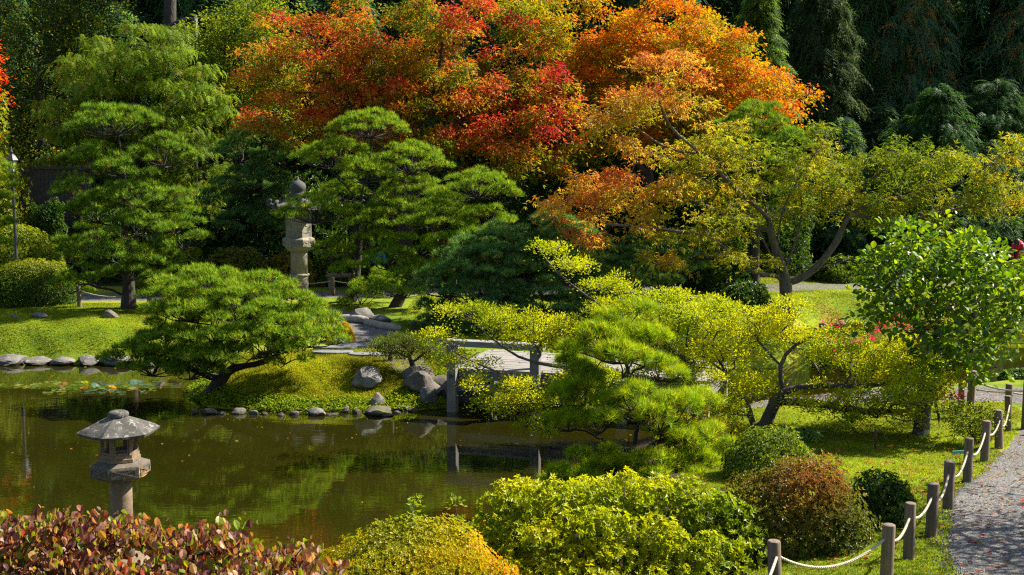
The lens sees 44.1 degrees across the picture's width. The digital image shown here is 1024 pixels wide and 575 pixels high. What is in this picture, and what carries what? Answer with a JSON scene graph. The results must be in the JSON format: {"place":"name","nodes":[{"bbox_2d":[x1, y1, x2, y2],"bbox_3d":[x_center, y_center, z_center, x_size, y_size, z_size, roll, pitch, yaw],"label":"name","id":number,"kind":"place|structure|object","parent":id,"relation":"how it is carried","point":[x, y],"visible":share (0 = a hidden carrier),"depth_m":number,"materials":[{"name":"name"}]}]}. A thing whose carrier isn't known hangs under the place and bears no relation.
{"place":"outdoors","nodes":[
{"label":"outdoors","id":0,"kind":"place"},
{"bbox_2d":[230,298,430,396],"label":"gravel path","id":1,"kind":"structure","parent":0,"point":[363,333],"depth_m":34.14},
{"bbox_2d":[18,281,979,300],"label":"gravel path","id":2,"kind":"structure","parent":0,"point":[87,297],"depth_m":44.10,"materials":[{"name":"gravel"}]},
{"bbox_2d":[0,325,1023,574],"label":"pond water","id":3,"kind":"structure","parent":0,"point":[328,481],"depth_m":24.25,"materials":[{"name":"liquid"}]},
{"bbox_2d":[76,409,159,570],"bbox_3d":[-5.389,3.072,17.454,1.012,2.784,1.104,0,6,0],"label":"stone lantern","id":4,"kind":"object","parent":3,"relation":"in","point":[119,469],"visible":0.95,"depth_m":17.18,"materials":[{"name":"stone"}]},
{"bbox_2d":[0,210,1023,574],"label":"ground","id":5,"kind":"structure","parent":0,"point":[394,314],"depth_m":34.50,"materials":[{"name":"plant"}]},
{"bbox_2d":[0,152,22,246],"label":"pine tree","id":6,"kind":"object","parent":5,"relation":"on","point":[6,221],"visible":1,"depth_m":37.52,"materials":[{"name":"green plant"}]},
{"bbox_2d":[6,147,18,285],"bbox_3d":[-17.085,-2.266,43.420,0.440,5.149,0.381,0,6,0],"label":"street lamp","id":7,"kind":"object","parent":5,"relation":"on","point":[12,157],"visible":0.56,"depth_m":43.33,"materials":[{"name":"metal"}]},
{"bbox_2d":[0,354,27,365],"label":"rock","id":8,"kind":"object","parent":5,"relation":"on","point":[10,359],"visible":0.85,"depth_m":34.07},
{"bbox_2d":[0,89,32,267],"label":"tree","id":9,"kind":"object","parent":5,"relation":"on","point":[21,216],"visible":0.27,"depth_m":47.09,"materials":[{"name":"green plant"}]},
{"bbox_2d":[0,0,65,220],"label":"conifer tree","id":10,"kind":"object","parent":5,"relation":"on","point":[34,59],"visible":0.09,"depth_m":61.34,"materials":[{"name":"green plant"}]},
{"bbox_2d":[0,223,68,290],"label":"shrub","id":11,"kind":"object","parent":5,"relation":"on","point":[34,239],"visible":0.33,"depth_m":44.75,"materials":[{"name":"green plant"}]},
{"bbox_2d":[0,257,78,308],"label":"shrub","id":12,"kind":"object","parent":5,"relation":"on","point":[31,270],"visible":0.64,"depth_m":39.02,"materials":[{"name":"green plant"}]},
{"bbox_2d":[19,196,74,278],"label":"shrub","id":13,"kind":"object","parent":5,"relation":"on","point":[45,218],"visible":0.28,"depth_m":46.41,"materials":[{"name":"green plant"}]},
{"bbox_2d":[2,0,94,162],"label":"conifer tree","id":14,"kind":"object","parent":5,"relation":"on","point":[48,32],"visible":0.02,"depth_m":66.79,"materials":[{"name":"green plant"}]},
{"bbox_2d":[19,166,92,270],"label":"timber wall","id":15,"kind":"structure","parent":5,"relation":"on","point":[40,187],"depth_m":48.85,"materials":[{"name":"brown wood"}]},
{"bbox_2d":[0,0,143,201],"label":"broadleaf tree","id":16,"kind":"object","parent":5,"relation":"on","point":[38,86],"visible":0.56,"depth_m":55.01,"materials":[{"name":"green plant"}]},
{"bbox_2d":[65,5,160,237],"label":"conifer tree","id":17,"kind":"object","parent":5,"relation":"on","point":[142,101],"visible":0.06,"depth_m":61.75,"materials":[{"name":"green plant"}]},
{"bbox_2d":[67,185,162,283],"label":"shrub","id":18,"kind":"object","parent":5,"relation":"on","point":[137,238],"visible":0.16,"depth_m":47.48,"materials":[{"name":"green plant"}]},
{"bbox_2d":[46,99,216,308],"bbox_3d":[-11.667,-2.391,37.876,5.315,6.470,3.114,1,7,9],"label":"pine tree","id":19,"kind":"object","parent":5,"relation":"on","point":[126,265],"visible":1,"depth_m":37.67,"materials":[{"name":"green plant"}]},
{"bbox_2d":[89,0,180,104],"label":"conifer tree","id":20,"kind":"object","parent":5,"relation":"on","point":[147,8],"visible":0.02,"depth_m":67.55,"materials":[{"name":"green plant"}]},
{"bbox_2d":[25,20,245,243],"bbox_3d":[-15.161,-5.610,50.649,9.285,10.013,5.738,0,6,0],"label":"cypress tree","id":21,"kind":"object","parent":5,"relation":"on","point":[91,87],"visible":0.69,"depth_m":49.56,"materials":[{"name":"green plant"}]},
{"bbox_2d":[162,0,175,206],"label":"tall tree","id":22,"kind":"object","parent":5,"relation":"on","point":[169,11],"visible":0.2,"depth_m":56.28,"materials":[{"name":"brown plant"}]},
{"bbox_2d":[135,245,206,291],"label":"shrub","id":23,"kind":"object","parent":5,"relation":"on","point":[140,283],"visible":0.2,"depth_m":45.10,"materials":[{"name":"green plant"}]},
{"bbox_2d":[0,504,361,574],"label":"burgundy shrub","id":24,"kind":"object","parent":5,"relation":"on","point":[73,543],"visible":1,"depth_m":10.03,"materials":[{"name":"red plant"}]},
{"bbox_2d":[141,202,222,273],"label":"shrub","id":25,"kind":"object","parent":5,"relation":"on","point":[206,247],"visible":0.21,"depth_m":46.98,"materials":[{"name":"green plant"}]},
{"bbox_2d":[0,302,377,355],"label":"lawn grass","id":26,"kind":"structure","parent":5,"relation":"on","point":[71,308],"depth_m":36.16,"materials":[{"name":"green plant"}]},
{"bbox_2d":[143,0,244,150],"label":"conifer tree","id":27,"kind":"object","parent":5,"relation":"on","point":[178,10],"visible":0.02,"depth_m":65.50,"materials":[{"name":"green plant"}]},
{"bbox_2d":[145,0,296,238],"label":"conifer tree","id":28,"kind":"object","parent":5,"relation":"on","point":[197,6],"visible":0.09,"depth_m":60.30,"materials":[{"name":"green plant"}]},
{"bbox_2d":[93,261,354,393],"bbox_3d":[-6.651,1.080,29.165,6.044,3.345,3.539,0,6,0],"label":"pine tree","id":29,"kind":"object","parent":5,"relation":"on","point":[179,290],"visible":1,"depth_m":28.61,"materials":[{"name":"green plant"}]},
{"bbox_2d":[154,0,314,175],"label":"broadleaf tree","id":30,"kind":"object","parent":5,"relation":"on","point":[232,19],"visible":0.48,"depth_m":52.55,"materials":[{"name":"green plant"}]},
{"bbox_2d":[201,245,277,288],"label":"shrub","id":31,"kind":"object","parent":5,"relation":"on","point":[242,260],"visible":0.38,"depth_m":45.41,"materials":[{"name":"green plant"}]},
{"bbox_2d":[208,171,286,264],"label":"shrub","id":32,"kind":"object","parent":5,"relation":"on","point":[227,238],"visible":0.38,"depth_m":47.49,"materials":[{"name":"green plant"}]},
{"bbox_2d":[195,116,312,258],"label":"pine tree","id":33,"kind":"object","parent":5,"relation":"on","point":[259,164],"visible":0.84,"depth_m":47.28,"materials":[{"name":"green plant"}]},
{"bbox_2d":[266,176,321,291],"bbox_3d":[-7.100,-1.620,42.084,2.171,4.172,1.997,0,6,0],"label":"stone lantern","id":34,"kind":"object","parent":5,"relation":"on","point":[297,239],"visible":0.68,"depth_m":41.78,"materials":[{"name":"stone"}]},
{"bbox_2d":[269,248,318,287],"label":"shrub","id":35,"kind":"object","parent":5,"relation":"on","point":[280,262],"visible":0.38,"depth_m":45.92,"materials":[{"name":"green plant"}]},
{"bbox_2d":[257,0,334,175],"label":"conifer tree","id":36,"kind":"object","parent":5,"relation":"on","point":[316,5],"visible":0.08,"depth_m":65.40,"materials":[{"name":"green plant"}]},
{"bbox_2d":[275,164,352,277],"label":"shrub","id":37,"kind":"object","parent":5,"relation":"on","point":[320,231],"visible":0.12,"depth_m":48.74,"materials":[{"name":"green plant"}]},
{"bbox_2d":[186,367,446,412],"bbox_3d":[-4.631,2.400,29.445,6.396,0.611,3.155,0,6,0],"label":"ground cover","id":38,"kind":"object","parent":5,"relation":"on","point":[315,402],"visible":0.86,"depth_m":28.51,"materials":[{"name":"green plant"}]},
{"bbox_2d":[190,348,446,411],"bbox_3d":[-4.500,2.172,29.965,6.756,0.896,4.107,0,6,0],"label":"ground moss","id":39,"kind":"object","parent":5,"relation":"on","point":[388,373],"visible":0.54,"depth_m":29.49,"materials":[{"name":"green plant"}]},
{"bbox_2d":[309,247,372,286],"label":"shrub","id":40,"kind":"object","parent":5,"relation":"on","point":[319,264],"visible":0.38,"depth_m":46.37,"materials":[{"name":"green plant"}]},
{"bbox_2d":[290,0,405,240],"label":"conifer tree","id":41,"kind":"object","parent":5,"relation":"on","point":[371,186],"visible":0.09,"depth_m":60.63,"materials":[{"name":"green plant"}]},
{"bbox_2d":[270,106,455,305],"bbox_3d":[-4.712,-2.541,40.009,5.858,6.443,3.472,-1,7,-11],"label":"pine tree","id":42,"kind":"object","parent":5,"relation":"on","point":[356,284],"visible":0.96,"depth_m":39.40,"materials":[{"name":"green plant"}]},
{"bbox_2d":[351,366,381,388],"bbox_3d":[-3.344,2.150,29.281,0.712,0.658,0.709,0,6,0],"label":"rock","id":43,"kind":"object","parent":5,"relation":"on","point":[366,377],"visible":0.89,"depth_m":29.01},
{"bbox_2d":[363,319,401,331],"bbox_3d":[-3.582,1.047,34.902,1.308,0.263,0.223,5,8,39],"label":"edging log","id":44,"kind":"object","parent":5,"relation":"on","point":[382,325],"visible":0.98,"depth_m":34.77,"materials":[{"name":"grey wood"}]},
{"bbox_2d":[339,0,435,155],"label":"conifer tree","id":45,"kind":"object","parent":5,"relation":"on","point":[390,31],"visible":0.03,"depth_m":67.13,"materials":[{"name":"green plant"}]},
{"bbox_2d":[362,329,446,370],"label":"shrub","id":46,"kind":"object","parent":5,"relation":"on","point":[383,341],"visible":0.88,"depth_m":29.62,"materials":[{"name":"green plant"}]},
{"bbox_2d":[347,189,464,279],"bbox_3d":[-3.974,-1.662,48.921,4.912,4.481,4.344,4,8,32],"label":"shrub","id":47,"kind":"object","parent":5,"relation":"on","point":[415,242],"visible":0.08,"depth_m":48.33,"materials":[{"name":"green plant"}]},
{"bbox_2d":[219,0,596,279],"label":"maple tree","id":48,"kind":"object","parent":5,"relation":"on","point":[400,84],"visible":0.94,"depth_m":45.16,"materials":[{"name":"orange plant"}]},
{"bbox_2d":[308,510,521,574],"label":"azalea shrub","id":49,"kind":"object","parent":5,"relation":"on","point":[369,560],"visible":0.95,"depth_m":13.19,"materials":[{"name":"yellow plant"}]},
{"bbox_2d":[392,492,430,555],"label":"azalea shoot","id":50,"kind":"object","parent":49,"relation":"part of","point":[410,500],"visible":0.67,"depth_m":13.73,"materials":[{"name":"green plant"}]},
{"bbox_2d":[403,371,443,393],"bbox_3d":[-2.035,2.204,29.050,0.944,0.625,0.560,0,6,0],"label":"rock","id":51,"kind":"object","parent":5,"relation":"on","point":[417,381],"visible":0.79,"depth_m":28.84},
{"bbox_2d":[419,385,437,405],"bbox_3d":[-1.918,2.527,28.648,0.352,0.664,0.338,-6,9,-41],"label":"rock","id":52,"kind":"object","parent":5,"relation":"on","point":[428,394],"visible":0.8,"depth_m":28.54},
{"bbox_2d":[360,163,524,307],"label":"pine tree","id":53,"kind":"object","parent":5,"relation":"on","point":[422,216],"visible":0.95,"depth_m":38.26,"materials":[{"name":"green plant"}]},
{"bbox_2d":[394,5,493,230],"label":"conifer tree","id":54,"kind":"object","parent":5,"relation":"on","point":[475,160],"visible":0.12,"depth_m":62.08,"materials":[{"name":"green plant"}]},
{"bbox_2d":[417,0,520,212],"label":"conifer tree","id":55,"kind":"object","parent":5,"relation":"on","point":[470,47],"visible":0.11,"depth_m":65.29,"materials":[{"name":"green plant"}]},
{"bbox_2d":[420,171,550,277],"bbox_3d":[-0.752,-2.146,49.511,5.897,5.538,4.201,0,6,0],"label":"shrub","id":56,"kind":"object","parent":5,"relation":"on","point":[517,206],"visible":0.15,"depth_m":48.92,"materials":[{"name":"green plant"}]},
{"bbox_2d":[406,215,685,339],"bbox_3d":[1.194,-0.193,35.252,8.316,3.642,3.596,-1,7,-8],"label":"pine tree","id":57,"kind":"object","parent":5,"relation":"on","point":[476,249],"visible":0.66,"depth_m":34.95,"materials":[{"name":"green plant"}]},
{"bbox_2d":[502,28,603,240],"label":"conifer tree","id":58,"kind":"object","parent":5,"relation":"on","point":[539,190],"visible":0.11,"depth_m":59.79,"materials":[{"name":"green plant"}]},
{"bbox_2d":[490,0,626,213],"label":"conifer tree","id":59,"kind":"object","parent":5,"relation":"on","point":[524,59],"visible":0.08,"depth_m":65.03,"materials":[{"name":"green plant"}]},
{"bbox_2d":[99,199,1022,266],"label":"undergrowth","id":60,"kind":"object","parent":5,"relation":"on","point":[629,233],"visible":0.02,"depth_m":54.72,"materials":[{"name":"green plant"}]},
{"bbox_2d":[517,178,616,278],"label":"maple tree","id":61,"kind":"object","parent":5,"relation":"on","point":[607,229],"visible":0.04,"depth_m":48.49,"materials":[{"name":"orange plant"}]},
{"bbox_2d":[509,0,633,211],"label":"conifer tree","id":62,"kind":"object","parent":5,"relation":"on","point":[621,3],"visible":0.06,"depth_m":65.02,"materials":[{"name":"green plant"}]},
{"bbox_2d":[411,236,754,447],"bbox_3d":[1.478,1.022,24.528,6.788,4.044,3.116,0,6,0],"label":"golden shrub","id":63,"kind":"object","parent":5,"relation":"on","point":[497,320],"visible":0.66,"depth_m":24.39,"materials":[{"name":"yellow plant"}]},
{"bbox_2d":[443,338,727,423],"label":"wooden bridge","id":64,"kind":"structure","parent":5,"relation":"on","point":[512,365],"depth_m":27.95,"materials":[{"name":"grey wood"}]},
{"bbox_2d":[393,292,805,357],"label":"lawn grass","id":65,"kind":"structure","parent":5,"relation":"on","point":[436,298],"depth_m":36.77,"materials":[{"name":"green plant"}]},
{"bbox_2d":[447,465,768,574],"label":"azalea shrub","id":66,"kind":"object","parent":5,"relation":"on","point":[612,509],"visible":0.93,"depth_m":14.24,"materials":[{"name":"green plant"}]},
{"bbox_2d":[529,208,713,292],"bbox_3d":[3.753,-1.194,43.245,6.307,3.217,3.560,2,7,20],"label":"shrub","id":67,"kind":"object","parent":5,"relation":"on","point":[615,258],"visible":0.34,"depth_m":42.91,"materials":[{"name":"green plant"}]},
{"bbox_2d":[535,294,747,490],"bbox_3d":[2.097,1.765,20.209,3.613,3.325,2.257,1,7,9],"label":"pine tree","id":68,"kind":"object","parent":5,"relation":"on","point":[623,344],"visible":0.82,"depth_m":20.02,"materials":[{"name":"green plant"}]},
{"bbox_2d":[585,0,719,248],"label":"conifer tree","id":69,"kind":"object","parent":5,"relation":"on","point":[616,162],"visible":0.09,"depth_m":58.92,"materials":[{"name":"green plant"}]},
{"bbox_2d":[476,0,828,238],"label":"maple tree","id":70,"kind":"object","parent":5,"relation":"on","point":[662,38],"visible":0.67,"depth_m":47.92,"materials":[{"name":"orange plant"}]},
{"bbox_2d":[654,413,764,450],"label":"golden shrub","id":71,"kind":"object","parent":5,"relation":"on","point":[733,420],"visible":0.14,"depth_m":21.72,"materials":[{"name":"yellow plant"}]},
{"bbox_2d":[681,231,754,293],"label":"shrub","id":72,"kind":"object","parent":5,"relation":"on","point":[708,279],"visible":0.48,"depth_m":43.97,"materials":[{"name":"green plant"}]},
{"bbox_2d":[699,0,737,113],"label":"conifer tree","id":73,"kind":"object","parent":5,"relation":"on","point":[716,3],"visible":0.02,"depth_m":63.69,"materials":[{"name":"green plant"}]},
{"bbox_2d":[714,280,778,317],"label":"shrub","id":74,"kind":"object","parent":5,"relation":"on","point":[756,293],"visible":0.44,"depth_m":38.08,"materials":[{"name":"green plant"}]},
{"bbox_2d":[702,0,796,116],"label":"conifer tree","id":75,"kind":"object","parent":5,"relation":"on","point":[735,6],"visible":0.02,"depth_m":63.83,"materials":[{"name":"green plant"}]},
{"bbox_2d":[674,0,832,260],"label":"conifer tree","id":76,"kind":"object","parent":5,"relation":"on","point":[768,24],"visible":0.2,"depth_m":52.24,"materials":[{"name":"green plant"}]},
{"bbox_2d":[688,97,821,282],"bbox_3d":[8.433,-3.160,43.806,4.835,6.968,3.489,0,6,0],"label":"pine tree","id":77,"kind":"object","parent":5,"relation":"on","point":[747,106],"visible":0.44,"depth_m":43.34,"materials":[{"name":"green plant"}]},
{"bbox_2d":[717,424,817,484],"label":"shrub","id":78,"kind":"object","parent":5,"relation":"on","point":[760,447],"visible":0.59,"depth_m":19.00,"materials":[{"name":"green plant"}]},
{"bbox_2d":[523,47,1023,333],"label":"maple tree","id":79,"kind":"object","parent":5,"relation":"on","point":[685,186],"visible":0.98,"depth_m":35.69,"materials":[{"name":"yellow plant"}]},
{"bbox_2d":[745,205,813,275],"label":"shrub","id":80,"kind":"object","parent":5,"relation":"on","point":[798,257],"visible":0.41,"depth_m":49.47,"materials":[{"name":"green plant"}]},
{"bbox_2d":[733,0,827,229],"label":"conifer tree","id":81,"kind":"object","parent":5,"relation":"on","point":[785,6],"visible":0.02,"depth_m":60.70,"materials":[{"name":"green plant"}]},
{"bbox_2d":[713,448,882,562],"bbox_3d":[3.386,2.773,15.221,2.078,1.777,1.678,0,6,0],"label":"shrub","id":82,"kind":"object","parent":5,"relation":"on","point":[786,514],"visible":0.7,"depth_m":14.73,"materials":[{"name":"brown plant"}]},
{"bbox_2d":[769,426,835,442],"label":"strap leaf plant","id":83,"kind":"object","parent":5,"relation":"on","point":[812,434],"visible":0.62,"depth_m":22.81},
{"bbox_2d":[741,0,876,263],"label":"conifer tree","id":84,"kind":"object","parent":5,"relation":"on","point":[817,39],"visible":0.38,"depth_m":55.20,"materials":[{"name":"green plant"}]},
{"bbox_2d":[670,293,964,434],"bbox_3d":[5.695,1.531,23.889,5.563,2.892,3.728,2,7,20],"label":"tree","id":85,"kind":"object","parent":5,"relation":"on","point":[891,391],"visible":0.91,"depth_m":23.59,"materials":[{"name":"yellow plant"}]},
{"bbox_2d":[810,253,869,283],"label":"shrub","id":86,"kind":"object","parent":5,"relation":"on","point":[843,272],"visible":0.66,"depth_m":47.10,"materials":[{"name":"green plant"}]},
{"bbox_2d":[804,117,894,257],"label":"conifer tree","id":87,"kind":"object","parent":5,"relation":"on","point":[850,249],"visible":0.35,"depth_m":52.98,"materials":[{"name":"green plant"}]},
{"bbox_2d":[695,388,1023,574],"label":"fallen leaves","id":88,"kind":"object","parent":5,"relation":"on","point":[953,513],"visible":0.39,"depth_m":19.03,"materials":[{"name":"yellow plant"}]},
{"bbox_2d":[814,310,911,383],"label":"red leaved shrub","id":89,"kind":"object","parent":5,"relation":"on","point":[872,337],"visible":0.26,"depth_m":27.84,"materials":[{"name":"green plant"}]},
{"bbox_2d":[850,466,918,530],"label":"shrub","id":90,"kind":"object","parent":5,"relation":"on","point":[879,490],"visible":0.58,"depth_m":15.90,"materials":[{"name":"green plant"}]},
{"bbox_2d":[830,0,946,129],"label":"conifer tree","id":91,"kind":"object","parent":5,"relation":"on","point":[885,86],"visible":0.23,"depth_m":59.46,"materials":[{"name":"green plant"}]},
{"bbox_2d":[767,395,1011,574],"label":"rope fence","id":92,"kind":"object","parent":5,"relation":"on","point":[886,543],"visible":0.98,"depth_m":15.42,"materials":[{"name":"brown wood"}]},
{"bbox_2d":[760,277,1018,323],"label":"lawn grass","id":93,"kind":"structure","parent":5,"relation":"on","point":[821,295],"depth_m":43.61,"materials":[{"name":"green plant"}]},
{"bbox_2d":[861,102,919,214],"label":"conifer tree","id":94,"kind":"object","parent":5,"relation":"on","point":[882,114],"visible":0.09,"depth_m":56.20,"materials":[{"name":"green plant"}]},
{"bbox_2d":[841,0,971,133],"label":"conifer tree","id":95,"kind":"object","parent":5,"relation":"on","point":[891,47],"visible":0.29,"depth_m":59.28,"materials":[{"name":"green plant"}]},
{"bbox_2d":[830,83,1023,253],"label":"conifer tree","id":96,"kind":"object","parent":5,"relation":"on","point":[932,121],"visible":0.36,"depth_m":53.47,"materials":[{"name":"green plant"}]},
{"bbox_2d":[839,209,1023,436],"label":"magnolia tree","id":97,"kind":"object","parent":5,"relation":"on","point":[912,283],"visible":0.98,"depth_m":22.49,"materials":[{"name":"green plant"}]},
{"bbox_2d":[901,295,976,423],"bbox_3d":[7.827,1.425,23.378,1.504,2.786,1.257,0,6,0],"label":"red leaved shrub","id":98,"kind":"object","parent":5,"relation":"on","point":[938,415],"visible":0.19,"depth_m":23.17,"materials":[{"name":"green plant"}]},
{"bbox_2d":[913,78,1023,245],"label":"conifer tree","id":99,"kind":"object","parent":5,"relation":"on","point":[1001,119],"visible":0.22,"depth_m":55.54,"materials":[{"name":"green plant"}]},
{"bbox_2d":[934,394,1012,444],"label":"shrub","id":100,"kind":"object","parent":5,"relation":"on","point":[969,420],"visible":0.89,"depth_m":22.01,"materials":[{"name":"green plant"}]},
{"bbox_2d":[941,0,1023,124],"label":"conifer tree","id":101,"kind":"object","parent":5,"relation":"on","point":[969,20],"visible":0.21,"depth_m":59.84,"materials":[{"name":"green plant"}]},
{"bbox_2d":[958,379,1022,413],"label":"rope fence","id":102,"kind":"object","parent":5,"relation":"on","point":[1009,386],"visible":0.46,"depth_m":25.42,"materials":[{"name":"brown wood"}]},
{"bbox_2d":[966,370,1023,428],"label":"rope fence","id":103,"kind":"object","parent":5,"relation":"on","point":[971,391],"visible":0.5,"depth_m":25.06,"materials":[{"name":"brown wood"}]},
{"bbox_2d":[970,0,1023,216],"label":"conifer tree","id":104,"kind":"object","parent":5,"relation":"on","point":[1012,16],"visible":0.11,"depth_m":59.10,"materials":[{"name":"green plant"}]},
{"bbox_2d":[650,401,1021,574],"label":"lawn grass","id":105,"kind":"structure","parent":0,"point":[870,450],"depth_m":20.73,"materials":[{"name":"green plant"}]},
{"bbox_2d":[722,386,1022,413],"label":"gravel path","id":106,"kind":"structure","parent":0,"point":[999,397],"depth_m":27.17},
{"bbox_2d":[948,427,1023,574],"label":"gravel path","id":107,"kind":"structure","parent":0,"point":[1014,548],"depth_m":16.09,"materials":[{"name":"gravel"}]},
{"bbox_2d":[929,452,1023,574],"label":"gravel stones","id":108,"kind":"object","parent":107,"relation":"on","point":[961,568],"visible":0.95,"depth_m":15.92,"materials":[{"name":"gravel"}]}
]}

